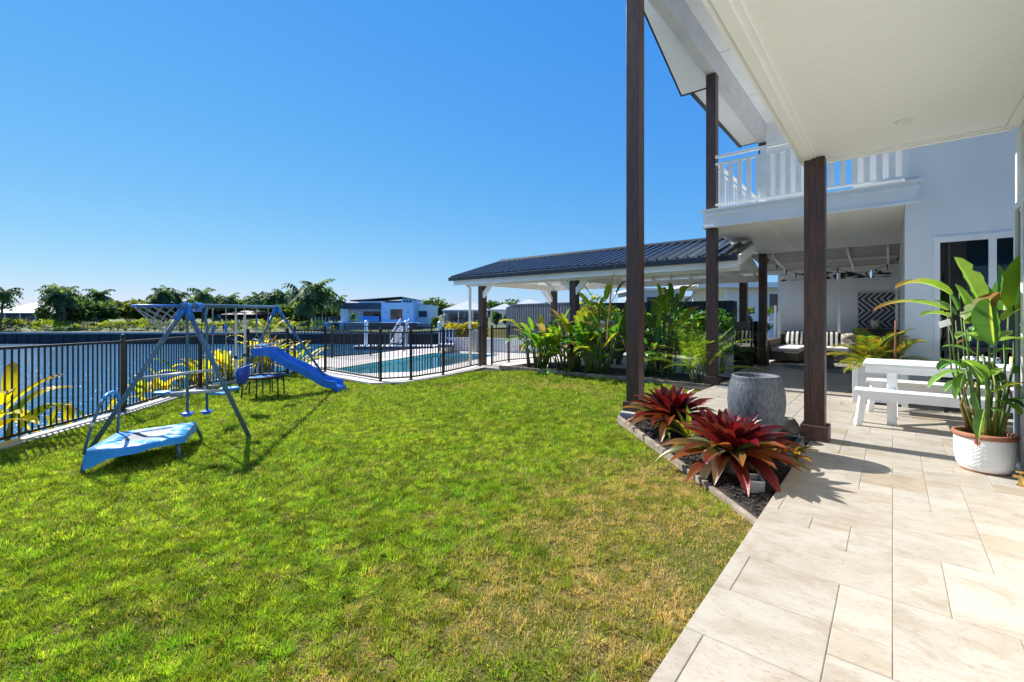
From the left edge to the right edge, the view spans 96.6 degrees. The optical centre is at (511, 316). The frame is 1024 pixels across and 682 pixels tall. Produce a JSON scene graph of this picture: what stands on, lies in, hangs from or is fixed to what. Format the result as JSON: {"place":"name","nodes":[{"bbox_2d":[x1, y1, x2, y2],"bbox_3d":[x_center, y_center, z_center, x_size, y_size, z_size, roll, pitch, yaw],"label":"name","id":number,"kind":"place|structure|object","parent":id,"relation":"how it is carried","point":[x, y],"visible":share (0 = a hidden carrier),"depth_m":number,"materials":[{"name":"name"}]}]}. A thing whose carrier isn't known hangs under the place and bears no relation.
{"place":"outdoors","nodes":[
{"label":"outdoors","id":0,"kind":"place"},
{"bbox_2d":[0,343,437,441],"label":"canal water","id":1,"kind":"structure","parent":0,"point":[8,361],"depth_m":32.86,"materials":[{"name":"blue liquid"}]},
{"bbox_2d":[0,317,505,331],"bbox_3d":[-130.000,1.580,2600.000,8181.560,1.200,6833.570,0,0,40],"label":"bank ground","id":2,"kind":"structure","parent":0,"point":[106,329],"depth_m":68.74,"materials":[{"name":"green plant"}]},
{"bbox_2d":[0,287,23,327],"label":"palm tree","id":3,"kind":"object","parent":2,"relation":"on","point":[6,297],"visible":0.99,"depth_m":67.89,"materials":[{"name":"green plant"}]},
{"bbox_2d":[0,302,66,323],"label":"hip roof house","id":4,"kind":"structure","parent":2,"relation":"on","point":[24,312],"depth_m":84.00,"materials":[{"name":"white paint"}]},
{"bbox_2d":[32,302,53,325],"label":"tree","id":5,"kind":"object","parent":2,"relation":"on","point":[39,312],"visible":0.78,"depth_m":75.27,"materials":[{"name":"green plant"}]},
{"bbox_2d":[35,283,78,326],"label":"palm tree","id":6,"kind":"object","parent":2,"relation":"on","point":[44,289],"visible":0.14,"depth_m":70.83,"materials":[{"name":"green plant"}]},
{"bbox_2d":[44,288,70,327],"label":"tree","id":7,"kind":"object","parent":2,"relation":"on","point":[60,314],"visible":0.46,"depth_m":69.71,"materials":[{"name":"green plant"}]},
{"bbox_2d":[37,284,82,326],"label":"palm tree","id":8,"kind":"object","parent":2,"relation":"on","point":[73,298],"visible":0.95,"depth_m":69.40,"materials":[{"name":"green plant"}]},
{"bbox_2d":[49,302,97,322],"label":"tree","id":9,"kind":"object","parent":2,"relation":"on","point":[75,315],"visible":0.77,"depth_m":71.43,"materials":[{"name":"green plant"}]},
{"bbox_2d":[77,298,108,321],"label":"tree","id":10,"kind":"object","parent":2,"relation":"on","point":[87,303],"visible":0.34,"depth_m":74.16,"materials":[{"name":"green plant"}]},
{"bbox_2d":[82,288,117,321],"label":"palm tree","id":11,"kind":"object","parent":2,"relation":"on","point":[96,295],"visible":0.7,"depth_m":79.47,"materials":[{"name":"green plant"}]},
{"bbox_2d":[91,301,120,320],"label":"tree","id":12,"kind":"object","parent":2,"relation":"on","point":[113,311],"visible":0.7,"depth_m":75.89,"materials":[{"name":"green plant"}]},
{"bbox_2d":[122,300,156,320],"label":"tree","id":13,"kind":"object","parent":2,"relation":"on","point":[130,310],"visible":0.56,"depth_m":80.33,"materials":[{"name":"green plant"}]},
{"bbox_2d":[144,288,175,323],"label":"palm tree","id":14,"kind":"object","parent":2,"relation":"on","point":[163,297],"visible":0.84,"depth_m":83.48,"materials":[{"name":"green plant"}]},
{"bbox_2d":[186,287,215,322],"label":"palm tree","id":15,"kind":"object","parent":2,"relation":"on","point":[203,297],"visible":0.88,"depth_m":83.33,"materials":[{"name":"green plant"}]},
{"bbox_2d":[183,296,227,322],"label":"tree","id":16,"kind":"object","parent":2,"relation":"on","point":[216,313],"visible":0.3,"depth_m":94.46,"materials":[{"name":"green plant"}]},
{"bbox_2d":[0,332,437,343],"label":"seawall","id":17,"kind":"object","parent":2,"relation":"on","point":[45,337],"visible":0.25,"depth_m":62.00,"materials":[{"name":"grey concrete"}]},
{"bbox_2d":[216,292,239,320],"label":"palm tree","id":18,"kind":"object","parent":2,"relation":"on","point":[229,300],"visible":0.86,"depth_m":91.49,"materials":[{"name":"green plant"}]},
{"bbox_2d":[220,311,275,322],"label":"park shelter","id":19,"kind":"object","parent":2,"relation":"on","point":[252,314],"visible":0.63,"depth_m":89.11,"materials":[{"name":"white"}]},
{"bbox_2d":[248,291,268,318],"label":"palm tree","id":20,"kind":"object","parent":2,"relation":"on","point":[257,298],"visible":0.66,"depth_m":89.27,"materials":[{"name":"green plant"}]},
{"bbox_2d":[260,292,287,321],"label":"palm tree","id":21,"kind":"object","parent":2,"relation":"on","point":[270,299],"visible":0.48,"depth_m":86.90,"materials":[{"name":"green plant"}]},
{"bbox_2d":[269,289,291,304],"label":"palm tree","id":22,"kind":"object","parent":2,"relation":"on","point":[282,296],"visible":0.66,"depth_m":84.90,"materials":[{"name":"green plant"}]},
{"bbox_2d":[272,303,307,322],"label":"tree","id":23,"kind":"object","parent":2,"relation":"on","point":[282,307],"visible":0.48,"depth_m":79.53,"materials":[{"name":"green plant"}]},
{"bbox_2d":[281,283,307,321],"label":"palm tree","id":24,"kind":"object","parent":2,"relation":"on","point":[295,293],"visible":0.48,"depth_m":77.27,"materials":[{"name":"green plant"}]},
{"bbox_2d":[286,279,338,328],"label":"palm tree","id":25,"kind":"object","parent":2,"relation":"on","point":[309,299],"visible":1,"depth_m":69.18,"materials":[{"name":"green plant"}]},
{"bbox_2d":[328,295,346,321],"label":"palm tree","id":26,"kind":"object","parent":2,"relation":"on","point":[337,306],"visible":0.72,"depth_m":79.33,"materials":[{"name":"green plant"}]},
{"bbox_2d":[311,297,424,328],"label":"modern house","id":27,"kind":"structure","parent":2,"relation":"on","point":[387,311],"depth_m":73.50,"materials":[{"name":"paint"}]},
{"bbox_2d":[419,304,437,325],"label":"white house","id":28,"kind":"structure","parent":2,"relation":"on","point":[427,312],"depth_m":77.40,"materials":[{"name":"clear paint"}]},
{"bbox_2d":[421,297,447,315],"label":"tree","id":29,"kind":"object","parent":2,"relation":"on","point":[441,305],"visible":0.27,"depth_m":129.19,"materials":[{"name":"green plant"}]},
{"bbox_2d":[442,301,488,325],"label":"hip roof house","id":30,"kind":"structure","parent":2,"relation":"on","point":[460,310],"depth_m":62.00,"materials":[{"name":"white paint"}]},
{"bbox_2d":[0,329,770,681],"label":"lawn ground","id":31,"kind":"structure","parent":0,"point":[582,627],"depth_m":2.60,"materials":[{"name":"green plant"}]},
{"bbox_2d":[79,390,201,473],"bbox_3d":[-4.084,1.180,5.129,0.920,0.786,1.182,0,0,-29],"label":"trampoline","id":32,"kind":"object","parent":31,"relation":"on","point":[119,444],"visible":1,"depth_m":4.83,"materials":[{"name":"plastic"}]},
{"bbox_2d":[0,374,289,450],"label":"concrete kerb","id":33,"kind":"structure","parent":31,"relation":"on","point":[43,434],"depth_m":6.86,"materials":[{"name":"beige concrete"}]},
{"bbox_2d":[0,328,288,440],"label":"waterside fence","id":34,"kind":"object","parent":33,"relation":"on","point":[122,365],"visible":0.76,"depth_m":7.44,"materials":[{"name":"black metal"}]},
{"bbox_2d":[88,303,345,448],"bbox_3d":[-4.672,0.720,7.792,2.338,1.930,5.026,0,0,-4],"label":"swing set","id":35,"kind":"object","parent":31,"relation":"on","point":[282,357],"visible":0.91,"depth_m":5.86,"materials":[{"name":"blue metal"}]},
{"bbox_2d":[153,303,239,416],"bbox_3d":[-4.128,0.559,5.964,1.044,1.478,0.510,0,0,22],"label":"glider swing","id":36,"kind":"object","parent":35,"relation":"hanging from","point":[206,391],"visible":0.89,"depth_m":5.95,"materials":[{"name":"blue metal"}]},
{"bbox_2d":[208,308,226,394],"bbox_3d":[-4.292,0.497,6.692,0.140,1.303,0.552,0,0,-14],"label":"rope swing","id":37,"kind":"object","parent":35,"relation":"hanging from","point":[212,333],"visible":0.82,"depth_m":6.50,"materials":[{"name":"blue metal"}]},
{"bbox_2d":[234,308,249,384],"bbox_3d":[-4.481,0.483,7.592,0.223,1.305,0.459,0,0,-14],"label":"bucket swing","id":38,"kind":"object","parent":35,"relation":"hanging from","point":[241,374],"visible":0.98,"depth_m":7.49,"materials":[{"name":"blue plastic"}]},
{"bbox_2d":[247,308,276,346],"bbox_3d":[-4.833,0.187,8.842,0.320,0.765,0.822,0,0,-14],"label":"gondola swing","id":39,"kind":"object","parent":35,"relation":"hanging from","point":[260,344],"visible":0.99,"depth_m":8.70,"materials":[{"name":"blue metal"}]},
{"bbox_2d":[241,361,285,399],"bbox_3d":[-5.040,1.276,9.250,0.840,0.730,0.840,0,0,40],"label":"round trampoline","id":40,"kind":"object","parent":31,"relation":"on","point":[259,376],"visible":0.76,"depth_m":9.24,"materials":[{"name":"black plastic"}]},
{"bbox_2d":[290,348,580,384],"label":"pool deck","id":41,"kind":"structure","parent":31,"relation":"on","point":[366,380],"depth_m":14.59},
{"bbox_2d":[331,322,432,357],"bbox_3d":[-5.241,0.929,19.712,0.609,1.332,5.854,0,0,29],"label":"pool fence","id":42,"kind":"object","parent":41,"relation":"on","point":[399,330],"visible":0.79,"depth_m":19.39,"materials":[{"name":"black metal"}]},
{"bbox_2d":[292,325,480,381],"bbox_3d":[-3.237,0.929,12.422,5.524,1.332,2.866,0,0,-16],"label":"pool fence","id":43,"kind":"object","parent":41,"relation":"on","point":[380,332],"visible":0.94,"depth_m":12.23,"materials":[{"name":"black metal"}]},
{"bbox_2d":[337,353,495,374],"bbox_3d":[-3.021,2.288,15.891,3.037,1.385,7.119,0,0,18],"label":"pool basin","id":44,"kind":"object","parent":41,"relation":"in","point":[405,364],"visible":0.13,"depth_m":17.24,"materials":[{"name":"tile"}]},
{"bbox_2d":[490,324,545,364],"bbox_3d":[0.251,0.929,16.025,0.349,1.332,3.117,0,0,41],"label":"pool fence","id":45,"kind":"object","parent":41,"relation":"on","point":[492,345],"visible":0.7,"depth_m":15.53,"materials":[{"name":"black metal"}]},
{"bbox_2d":[579,293,619,320],"bbox_3d":[3.754,0.254,19.784,1.827,2.525,2.497,0,0,40],"label":"shrub","id":46,"kind":"object","parent":41,"relation":"on","point":[596,307],"visible":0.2,"depth_m":19.53,"materials":[{"name":"green plant"}]},
{"bbox_2d":[448,236,758,365],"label":"pavilion","id":47,"kind":"structure","parent":41,"relation":"on","point":[678,262],"depth_m":13.07,"materials":[{"name":"paint"}]},
{"bbox_2d":[489,304,508,324],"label":"hip roof house","id":48,"kind":"structure","parent":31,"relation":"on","point":[501,309],"depth_m":60.00,"materials":[{"name":"white paint"}]},
{"bbox_2d":[499,309,571,368],"bbox_3d":[0.771,0.621,12.551,2.229,1.678,2.337,0,0,40],"label":"heliconia","id":49,"kind":"object","parent":31,"relation":"on","point":[539,343],"visible":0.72,"depth_m":12.13,"materials":[{"name":"green plant"}]},
{"bbox_2d":[511,302,586,348],"bbox_3d":[1.651,0.507,22.635,0.070,2.345,5.491,0,0,-38],"label":"metal fence","id":50,"kind":"object","parent":31,"relation":"on","point":[521,313],"visible":0.34,"depth_m":23.37,"materials":[{"name":"grey metal"}]},
{"bbox_2d":[538,309,602,371],"bbox_3d":[1.534,0.631,11.936,1.688,1.663,2.105,0,0,-6],"label":"heliconia","id":51,"kind":"object","parent":31,"relation":"on","point":[574,361],"visible":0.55,"depth_m":11.62,"materials":[{"name":"green plant"}]},
{"bbox_2d":[550,305,645,373],"bbox_3d":[2.084,0.571,11.357,2.287,1.779,2.025,0,0,-32],"label":"heliconia","id":52,"kind":"object","parent":31,"relation":"on","point":[581,320],"visible":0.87,"depth_m":11.12,"materials":[{"name":"green plant"}]},
{"bbox_2d":[499,365,710,386],"bbox_3d":[1.818,1.415,10.951,5.650,0.100,0.045,0,0,40],"label":"edging board","id":53,"kind":"object","parent":31,"relation":"on","point":[622,378],"visible":0.77,"depth_m":10.79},
{"bbox_2d":[617,415,666,454],"bbox_3d":[1.547,1.452,5.590,0.045,0.120,1.652,0,0,-3],"label":"edging board","id":54,"kind":"object","parent":31,"relation":"on","point":[647,440],"visible":0.6,"depth_m":5.42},
{"bbox_2d":[588,300,736,351],"bbox_3d":[5.888,0.532,19.542,6.821,2.295,0.070,0,0,36],"label":"metal fence","id":55,"kind":"object","parent":31,"relation":"on","point":[728,306],"visible":0.17,"depth_m":18.52,"materials":[{"name":"grey metal"}]},
{"bbox_2d":[645,307,704,354],"bbox_3d":[6.070,0.605,16.860,2.284,2.030,2.502,0,0,40],"label":"shrub","id":56,"kind":"object","parent":31,"relation":"on","point":[690,318],"visible":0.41,"depth_m":16.73,"materials":[{"name":"green plant"}]},
{"bbox_2d":[663,451,707,486],"bbox_3d":[1.622,1.458,4.312,0.045,0.120,0.875,0,0,-3],"label":"edging board","id":57,"kind":"object","parent":31,"relation":"on","point":[682,466],"visible":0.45,"depth_m":4.26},
{"bbox_2d":[693,308,735,350],"bbox_3d":[7.280,0.598,16.582,1.620,2.045,1.287,0,0,40],"label":"shrub","id":58,"kind":"object","parent":31,"relation":"on","point":[722,322],"visible":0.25,"depth_m":16.36,"materials":[{"name":"green plant"}]},
{"bbox_2d":[666,282,777,340],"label":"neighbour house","id":59,"kind":"structure","parent":31,"relation":"on","point":[728,291],"depth_m":27.00,"materials":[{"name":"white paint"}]},
{"bbox_2d":[705,483,756,524],"bbox_3d":[1.672,1.468,3.471,0.045,0.120,0.778,0,0,-3],"label":"edging board","id":60,"kind":"object","parent":31,"relation":"on","point":[744,513],"visible":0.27,"depth_m":3.44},
{"bbox_2d":[347,355,488,373],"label":"pool water","id":61,"kind":"structure","parent":0,"point":[424,362],"depth_m":16.13,"materials":[{"name":"blue liquid"}]},
{"bbox_2d":[0,0,894,315],"label":"sky","id":62,"kind":"structure","parent":0,"point":[376,148],"materials":[{"name":"blue"}]},
{"bbox_2d":[445,330,533,352],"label":"pool wall","id":63,"kind":"structure","parent":0,"point":[513,342],"depth_m":20.11,"materials":[{"name":"white paint"}]},
{"bbox_2d":[614,288,691,302],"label":"neighbour house","id":64,"kind":"structure","parent":0,"point":[650,294],"depth_m":36.00,"materials":[{"name":"white paint"}]},
{"bbox_2d":[502,363,807,518],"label":"bark mulch","id":65,"kind":"object","parent":0,"point":[688,460],"visible":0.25,"depth_m":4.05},
{"bbox_2d":[604,320,674,375],"bbox_3d":[2.944,0.682,10.941,1.480,1.519,2.151,0,0,-26],"label":"heliconia","id":66,"kind":"object","parent":65,"relation":"on","point":[656,338],"visible":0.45,"depth_m":10.72,"materials":[{"name":"green plant"}]},
{"bbox_2d":[621,384,717,440],"bbox_3d":[1.974,1.152,5.538,1.196,0.615,1.226,0,0,40],"label":"bromeliad","id":67,"kind":"object","parent":65,"relation":"on","point":[665,403],"visible":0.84,"depth_m":5.43,"materials":[{"name":"red plant"}]},
{"bbox_2d":[621,281,719,372],"bbox_3d":[3.815,0.261,11.797,2.358,2.353,2.478,0,0,-22],"label":"strelitzia","id":68,"kind":"object","parent":65,"relation":"on","point":[661,303],"visible":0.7,"depth_m":11.48,"materials":[{"name":"green plant"}]},
{"bbox_2d":[665,407,708,437],"bbox_3d":[1.954,1.216,5.009,0.586,0.467,0.522,0,0,25],"label":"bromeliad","id":69,"kind":"object","parent":65,"relation":"on","point":[685,432],"visible":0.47,"depth_m":5.00,"materials":[{"name":"green plant"}]},
{"bbox_2d":[644,318,766,383],"bbox_3d":[3.899,0.732,9.518,2.270,1.412,1.979,0,0,-16],"label":"golden cane palm","id":70,"kind":"object","parent":65,"relation":"on","point":[697,349],"visible":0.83,"depth_m":9.51,"materials":[{"name":"green plant"}]},
{"bbox_2d":[699,447,724,478],"bbox_3d":[1.764,1.293,3.975,0.246,0.270,0.169,0,0,-22],"label":"fallen leaf","id":71,"kind":"object","parent":65,"relation":"on","point":[704,471],"visible":0.59,"depth_m":3.94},
{"bbox_2d":[656,406,811,496],"bbox_3d":[1.980,1.157,4.128,1.178,0.606,1.247,0,0,-30],"label":"bromeliad","id":72,"kind":"object","parent":65,"relation":"on","point":[744,443],"visible":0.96,"depth_m":3.96,"materials":[{"name":"red plant"}]},
{"bbox_2d":[693,434,803,470],"bbox_3d":[2.469,1.347,4.778,0.905,0.165,0.820,0,0,40],"label":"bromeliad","id":73,"kind":"object","parent":65,"relation":"on","point":[793,438],"visible":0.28,"depth_m":4.45,"materials":[{"name":"red plant"}]},
{"bbox_2d":[727,372,785,438],"bbox_3d":[2.553,0.971,4.773,0.547,0.718,0.547,0,0,40],"label":"jar fountain","id":74,"kind":"object","parent":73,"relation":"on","point":[749,394],"visible":0.76,"depth_m":4.56,"materials":[{"name":"grey stone"}]},
{"bbox_2d":[749,473,764,492],"bbox_3d":[1.962,1.354,3.692,0.120,0.138,0.138,0,0,11],"label":"garden light","id":75,"kind":"object","parent":65,"relation":"on","point":[757,483],"visible":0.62,"depth_m":3.64,"materials":[{"name":"silver metal"}]},
{"bbox_2d":[780,417,800,435],"bbox_3d":[3.074,1.260,5.120,0.287,0.240,0.287,0,0,40],"label":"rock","id":76,"kind":"object","parent":65,"relation":"on","point":[792,425],"visible":0.56,"depth_m":5.01,"materials":[{"name":"stone"}]},
{"bbox_2d":[778,444,815,461],"bbox_3d":[2.665,1.307,4.333,0.376,0.286,0.421,0,0,17],"label":"bromeliad","id":77,"kind":"object","parent":65,"relation":"on","point":[799,449],"visible":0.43,"depth_m":4.30,"materials":[{"name":"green plant"}]},
{"bbox_2d":[549,353,778,376],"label":"pavilion floor","id":78,"kind":"structure","parent":0,"point":[728,372],"depth_m":12.68,"materials":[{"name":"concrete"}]},
{"bbox_2d":[567,280,652,364],"bbox_3d":[2.795,0.122,13.406,2.647,2.633,2.331,0,0,-22],"label":"strelitzia","id":79,"kind":"object","parent":78,"relation":"on","point":[600,304],"visible":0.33,"depth_m":13.67,"materials":[{"name":"green plant"}]},
{"bbox_2d":[679,306,766,373],"bbox_3d":[5.148,0.575,11.138,1.976,1.720,1.860,0,0,40],"label":"golden cane palm","id":80,"kind":"object","parent":78,"relation":"on","point":[722,363],"visible":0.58,"depth_m":10.97,"materials":[{"name":"green plant"}]},
{"bbox_2d":[734,319,757,371],"bbox_3d":[6.374,0.720,12.155,0.060,1.320,3.430,0,0,40],"label":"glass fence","id":81,"kind":"object","parent":78,"relation":"on","point":[746,328],"visible":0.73,"depth_m":11.79,"materials":[{"name":"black glass"}]},
{"bbox_2d":[718,331,733,365],"bbox_3d":[6.247,0.900,12.978,1.050,0.960,0.770,0,0,40],"label":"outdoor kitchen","id":82,"kind":"object","parent":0,"point":[729,362],"visible":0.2,"depth_m":12.73,"materials":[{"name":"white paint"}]},
{"bbox_2d":[649,359,1023,681],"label":"patio paving","id":83,"kind":"structure","parent":0,"point":[768,617],"depth_m":2.49,"materials":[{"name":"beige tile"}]},
{"bbox_2d":[767,333,857,360],"bbox_3d":[9.015,0.910,13.773,2.220,0.740,2.200,0,0,40],"label":"wicker sofa","id":84,"kind":"object","parent":83,"relation":"on","point":[778,348],"visible":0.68,"depth_m":13.39,"materials":[{"name":"grey fabric"}]},
{"bbox_2d":[785,331,802,344],"bbox_3d":[9.069,0.680,14.680,0.500,0.460,0.120,0,-16,43],"label":"striped cushion","id":85,"kind":"object","parent":84,"relation":"on","point":[794,337],"visible":1,"depth_m":14.63,"materials":[{"name":"white fabric"}]},
{"bbox_2d":[827,331,841,345],"bbox_3d":[9.859,0.680,14.019,0.500,0.460,0.120,0,-16,36],"label":"striped cushion","id":86,"kind":"object","parent":84,"relation":"on","point":[833,337],"visible":0.69,"depth_m":13.96,"materials":[{"name":"white fabric"}]},
{"bbox_2d":[782,362,851,373],"bbox_3d":[8.733,1.372,12.250,2.560,0.012,2.816,0,0,40],"label":"round rug","id":87,"kind":"object","parent":83,"relation":"on","point":[839,368],"visible":0.45,"depth_m":12.20,"materials":[{"name":"grey fabric"}]},
{"bbox_2d":[623,0,1023,475],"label":"house","id":88,"kind":"structure","parent":83,"relation":"on","point":[913,110],"depth_m":6.49,"materials":[{"name":"paint"}]},
{"bbox_2d":[767,258,898,277],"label":"festoon lights","id":89,"kind":"object","parent":88,"relation":"hanging from","point":[876,272],"visible":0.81,"depth_m":12.88,"materials":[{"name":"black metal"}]},
{"bbox_2d":[858,292,898,327],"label":"wall panel","id":90,"kind":"structure","parent":88,"relation":"attached to","point":[868,303],"depth_m":13.71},
{"bbox_2d":[934,231,1012,382],"bbox_3d":[7.555,0.070,6.393,2.400,2.620,0.100,0,0,40],"label":"sliding door","id":91,"kind":"structure","parent":88,"relation":"in","point":[986,251],"depth_m":6.95,"materials":[{"name":"white paint"}]},
{"bbox_2d":[1013,196,1023,475],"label":"sliding door","id":92,"kind":"structure","parent":88,"relation":"in","point":[1016,207],"depth_m":4.18,"materials":[{"name":"white paint"}]},
{"bbox_2d":[853,329,899,358],"bbox_3d":[10.780,0.880,13.517,1.078,1.000,0.470,0,0,40],"label":"table","id":93,"kind":"object","parent":83,"relation":"on","point":[880,332],"visible":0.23,"depth_m":13.28,"materials":[{"name":"wood"}]},
{"bbox_2d":[852,361,907,407],"bbox_3d":[5.903,1.058,7.317,0.680,0.645,0.560,0,0,40],"label":"planter box","id":94,"kind":"object","parent":83,"relation":"on","point":[860,375],"visible":0.34,"depth_m":7.25,"materials":[{"name":"white paint"}]},
{"bbox_2d":[827,327,932,378],"bbox_3d":[5.893,0.560,7.366,1.586,0.764,1.455,0,0,40],"label":"palm","id":95,"kind":"object","parent":94,"relation":"in","point":[877,349],"visible":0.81,"depth_m":7.35,"materials":[{"name":"green plant"}]},
{"bbox_2d":[854,386,1012,425],"bbox_3d":[5.278,1.155,5.213,2.182,0.460,0.362,0,0,40],"label":"bench","id":96,"kind":"object","parent":83,"relation":"on","point":[865,394],"visible":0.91,"depth_m":5.52,"materials":[{"name":"white paint"}]},
{"bbox_2d":[863,358,1012,425],"bbox_3d":[5.642,0.993,5.624,2.050,0.775,0.906,0,0,40],"label":"picnic table","id":97,"kind":"object","parent":83,"relation":"on","point":[892,368],"visible":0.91,"depth_m":5.77,"materials":[{"name":"white paint"}]},
{"bbox_2d":[866,378,1012,410],"bbox_3d":[6.098,1.155,6.093,2.152,0.460,0.362,0,0,40],"label":"bench","id":98,"kind":"object","parent":83,"relation":"on","point":[921,386],"visible":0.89,"depth_m":6.36,"materials":[{"name":"white paint"}]},
{"bbox_2d":[940,346,1012,412],"bbox_3d":[7.034,0.915,6.190,1.760,0.930,0.560,0,0,40],"label":"outdoor bench","id":99,"kind":"object","parent":83,"relation":"on","point":[945,349],"visible":0.3,"depth_m":6.69,"materials":[{"name":"white wood"}]},
{"bbox_2d":[951,426,1019,475],"bbox_3d":[4.240,1.206,4.094,0.432,0.348,0.432,0,0,40],"label":"planter pot","id":100,"kind":"object","parent":83,"relation":"on","point":[993,455],"visible":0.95,"depth_m":3.96,"materials":[{"name":"ceramic"}]},
{"bbox_2d":[873,255,1023,446],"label":"strelitzia","id":101,"kind":"object","parent":100,"relation":"in","point":[982,306],"visible":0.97,"depth_m":4.03,"materials":[{"name":"green plant"}]},
{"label":"bank soil","id":102,"kind":"structure","parent":0,"visible":0},
{"bbox_2d":[0,361,71,440],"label":"yellow cane","id":103,"kind":"object","parent":102,"relation":"on","point":[6,397],"visible":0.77,"depth_m":6.08,"materials":[{"name":"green plant"}]},
{"bbox_2d":[14,401,74,435],"bbox_3d":[-7.155,1.748,6.946,0.840,0.881,0.777,0,0,40],"label":"yellow cane","id":104,"kind":"object","parent":102,"relation":"on","point":[64,414],"visible":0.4,"depth_m":7.05,"materials":[{"name":"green plant"}]},
{"bbox_2d":[127,367,194,403],"bbox_3d":[-7.352,1.584,9.640,1.509,1.206,1.137,0,0,-7],"label":"yellow cane","id":105,"kind":"object","parent":102,"relation":"on","point":[180,387],"visible":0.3,"depth_m":9.48,"materials":[{"name":"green plant"}]},
{"bbox_2d":[156,358,233,388],"bbox_3d":[-7.635,1.580,10.972,1.466,1.211,1.758,0,0,19],"label":"yellow cane","id":106,"kind":"object","parent":102,"relation":"on","point":[195,370],"visible":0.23,"depth_m":10.87,"materials":[{"name":"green plant"}]},
{"bbox_2d":[204,349,268,381],"bbox_3d":[-7.518,1.513,11.945,1.705,1.346,1.443,0,0,22],"label":"yellow cane","id":107,"kind":"object","parent":102,"relation":"on","point":[241,359],"visible":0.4,"depth_m":11.85,"materials":[{"name":"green plant"}]},
{"bbox_2d":[227,318,307,373],"bbox_3d":[-6.961,1.098,12.964,2.091,2.173,2.081,0,0,40],"label":"yellow cane","id":108,"kind":"object","parent":102,"relation":"on","point":[256,358],"visible":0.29,"depth_m":13.01,"materials":[{"name":"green plant"}]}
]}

